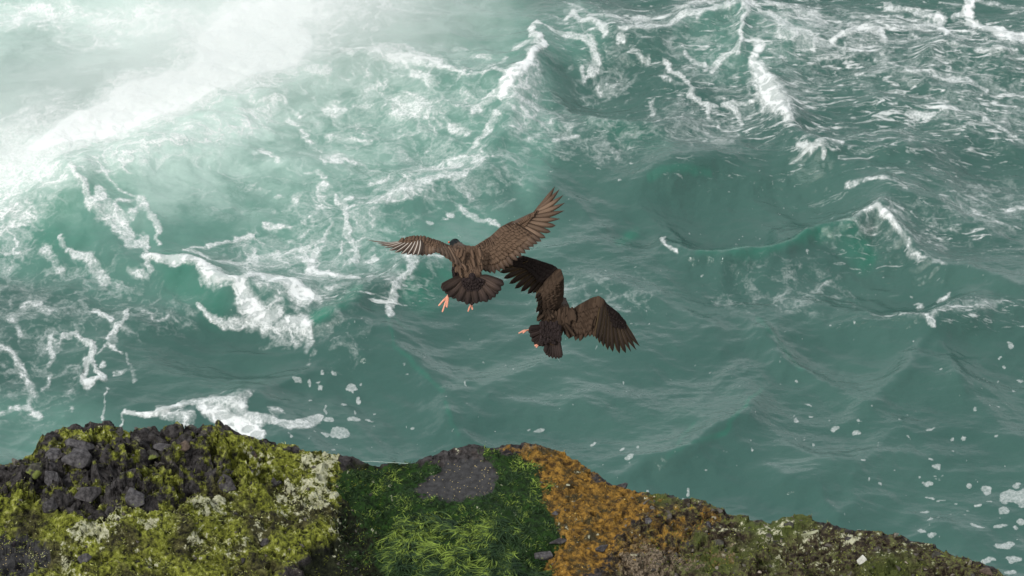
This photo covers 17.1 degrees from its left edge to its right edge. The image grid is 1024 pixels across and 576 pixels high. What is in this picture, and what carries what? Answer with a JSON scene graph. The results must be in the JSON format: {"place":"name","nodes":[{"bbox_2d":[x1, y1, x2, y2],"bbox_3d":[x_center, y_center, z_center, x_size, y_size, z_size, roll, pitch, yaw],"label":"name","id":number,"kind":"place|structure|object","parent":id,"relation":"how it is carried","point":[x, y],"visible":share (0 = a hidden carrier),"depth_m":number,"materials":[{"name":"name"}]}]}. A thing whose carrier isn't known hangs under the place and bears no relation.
{"place":"outdoors","nodes":[
{"label":"outdoors","id":0,"kind":"place"},
{"bbox_2d":[369,187,563,311],"bbox_3d":[-0.175,-0.144,12.995,0.754,0.337,0.399,0,35,0],"label":"flying bird","id":1,"kind":"object","parent":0,"point":[497,250],"visible":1,"depth_m":13.00},
{"bbox_2d":[0,420,1005,575],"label":"rock ledge","id":2,"kind":"object","parent":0,"point":[469,471],"visible":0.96,"depth_m":12.53,"materials":[{"name":"green plant"}]},
{"bbox_2d":[26,458,42,479],"bbox_3d":[-1.762,0.655,12.642,0.059,0.086,0.103,6,35,8],"label":"rock","id":3,"kind":"object","parent":2,"relation":"on","point":[35,470],"visible":1,"depth_m":12.61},
{"bbox_2d":[42,497,58,513],"bbox_3d":[-1.685,0.795,12.479,0.054,0.050,0.063,10,36,14],"label":"rock","id":4,"kind":"object","parent":2,"relation":"on","point":[50,505],"visible":1,"depth_m":12.46,"materials":[{"name":"grey stone"}]},
{"bbox_2d":[44,471,59,485],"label":"rock","id":5,"kind":"object","parent":2,"relation":"on","point":[50,476],"visible":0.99,"depth_m":12.61,"materials":[{"name":"grey stone"}]},
{"bbox_2d":[45,447,61,461],"bbox_3d":[-1.704,0.623,12.710,0.066,0.049,0.067,-6,50,0],"label":"rock","id":6,"kind":"object","parent":2,"relation":"on","point":[52,454],"visible":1,"depth_m":12.69,"materials":[{"name":"grey stone"}]},
{"bbox_2d":[49,462,57,470],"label":"rock","id":7,"kind":"object","parent":2,"relation":"on","point":[53,466],"visible":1,"depth_m":12.66,"materials":[{"name":"grey stone"}]},
{"bbox_2d":[62,472,73,488],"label":"rock","id":8,"kind":"object","parent":2,"relation":"on","point":[67,480],"visible":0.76,"depth_m":12.66,"materials":[{"name":"grey stone"}]},
{"bbox_2d":[61,448,91,468],"bbox_3d":[-1.618,0.628,12.681,0.115,0.047,0.085,4,56,1],"label":"rock","id":9,"kind":"object","parent":2,"relation":"on","point":[80,458],"visible":1,"depth_m":12.66,"materials":[{"name":"grey stone"}]},
{"bbox_2d":[65,438,94,451],"bbox_3d":[-1.614,0.588,12.741,0.115,0.042,0.060,10,49,-7],"label":"rock","id":10,"kind":"object","parent":2,"relation":"on","point":[88,446],"visible":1,"depth_m":12.73,"materials":[{"name":"grey stone"}]},
{"bbox_2d":[77,553,91,562],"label":"rock","id":11,"kind":"object","parent":2,"relation":"on","point":[85,557],"visible":1,"depth_m":12.28,"materials":[{"name":"grey stone"}]},
{"bbox_2d":[74,486,101,502],"bbox_3d":[-1.556,0.749,12.515,0.098,0.058,0.073,14,37,19],"label":"rock","id":12,"kind":"object","parent":2,"relation":"on","point":[91,494],"visible":1,"depth_m":12.49,"materials":[{"name":"grey stone"}]},
{"bbox_2d":[105,506,113,516],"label":"rock","id":13,"kind":"object","parent":2,"relation":"on","point":[109,510],"visible":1,"depth_m":12.43,"materials":[{"name":"grey stone"}]},
{"bbox_2d":[125,487,144,507],"bbox_3d":[-1.376,0.762,12.431,0.076,0.058,0.081,-6,65,5],"label":"rock","id":14,"kind":"object","parent":2,"relation":"on","point":[134,498],"visible":1,"depth_m":12.41,"materials":[{"name":"grey stone"}]},
{"bbox_2d":[147,449,158,459],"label":"rock","id":15,"kind":"object","parent":2,"relation":"on","point":[154,454],"visible":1,"depth_m":12.73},
{"bbox_2d":[153,443,170,450],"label":"rock","id":16,"kind":"object","parent":2,"relation":"on","point":[159,446],"visible":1,"depth_m":12.77,"materials":[{"name":"grey stone"}]},
{"bbox_2d":[179,440,190,451],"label":"rock","id":17,"kind":"object","parent":2,"relation":"on","point":[185,445],"visible":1,"depth_m":12.73,"materials":[{"name":"brown stone"}]},
{"bbox_2d":[217,474,235,492],"bbox_3d":[-1.053,0.724,12.580,0.058,0.059,0.066,-21,40,-27],"label":"rock","id":18,"kind":"object","parent":2,"relation":"on","point":[227,486],"visible":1,"depth_m":12.57,"materials":[{"name":"grey stone"}]},
{"bbox_2d":[260,538,268,545],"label":"rock","id":19,"kind":"object","parent":2,"relation":"on","point":[264,541],"visible":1,"depth_m":12.44,"materials":[{"name":"grey stone"}]},
{"bbox_2d":[328,446,562,575],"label":"green algae","id":20,"kind":"object","parent":2,"relation":"on","point":[498,554],"visible":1,"depth_m":12.51,"materials":[{"name":"green plant"}]},
{"bbox_2d":[3,424,991,575],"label":"rubble","id":21,"kind":"object","parent":2,"relation":"on","point":[156,464],"visible":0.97,"depth_m":12.59,"materials":[{"name":"grey stone"}]},
{"bbox_2d":[0,419,1003,575],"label":"yellow green moss","id":22,"kind":"object","parent":2,"relation":"on","point":[322,513],"visible":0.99,"depth_m":12.44,"materials":[{"name":"plant"}]},
{"bbox_2d":[534,551,552,560],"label":"rock","id":23,"kind":"object","parent":2,"relation":"on","point":[545,555],"visible":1,"depth_m":12.46,"materials":[{"name":"grey stone"}]},
{"bbox_2d":[549,538,566,543],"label":"rock","id":24,"kind":"object","parent":2,"relation":"on","point":[560,541],"visible":1,"depth_m":12.49,"materials":[{"name":"grey stone"}]},
{"bbox_2d":[595,545,607,551],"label":"rock","id":25,"kind":"object","parent":2,"relation":"on","point":[601,548],"visible":1,"depth_m":12.46,"materials":[{"name":"grey stone"}]},
{"bbox_2d":[618,482,627,488],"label":"rock","id":26,"kind":"object","parent":2,"relation":"on","point":[624,485],"visible":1,"depth_m":12.81,"materials":[{"name":"grey stone"}]},
{"bbox_2d":[523,447,730,575],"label":"orange seaweed","id":27,"kind":"object","parent":2,"relation":"on","point":[600,516],"visible":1,"depth_m":12.60,"materials":[{"name":"orange plant"}]},
{"bbox_2d":[645,518,651,523],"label":"rock","id":28,"kind":"object","parent":2,"relation":"on","point":[648,520],"visible":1,"depth_m":12.57,"materials":[{"name":"grey stone"}]},
{"bbox_2d":[715,539,723,547],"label":"rock","id":29,"kind":"object","parent":2,"relation":"on","point":[719,542],"visible":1,"depth_m":12.47,"materials":[{"name":"grey stone"}]},
{"bbox_2d":[784,522,793,528],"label":"rock","id":30,"kind":"object","parent":2,"relation":"on","point":[790,525],"visible":1,"depth_m":12.50,"materials":[{"name":"grey stone"}]},
{"bbox_2d":[802,530,818,536],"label":"rock","id":31,"kind":"object","parent":2,"relation":"on","point":[810,533],"visible":1,"depth_m":12.49,"materials":[{"name":"stone"}]},
{"bbox_2d":[857,555,866,564],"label":"rock","id":32,"kind":"object","parent":2,"relation":"on","point":[861,559],"visible":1,"depth_m":12.40,"materials":[{"name":"white stone"}]},
{"bbox_2d":[931,551,945,557],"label":"rock","id":33,"kind":"object","parent":2,"relation":"on","point":[936,553],"visible":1,"depth_m":12.46,"materials":[{"name":"grey stone"}]},
{"bbox_2d":[979,567,992,575],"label":"rock","id":34,"kind":"object","parent":2,"relation":"on","point":[986,570],"visible":1,"depth_m":12.37,"materials":[{"name":"brown stone"}]},
{"bbox_2d":[0,0,1023,575],"bbox_3d":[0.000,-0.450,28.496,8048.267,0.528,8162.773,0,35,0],"label":"water","id":35,"kind":"structure","parent":0,"point":[784,238],"depth_m":28.50,"materials":[{"name":"teal liquid"}]},
{"bbox_2d":[500,256,638,358],"bbox_3d":[0.220,0.051,13.252,0.476,0.294,0.381,-8,36,-12],"label":"flying bird","id":36,"kind":"object","parent":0,"point":[601,320],"visible":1,"depth_m":13.22}
]}

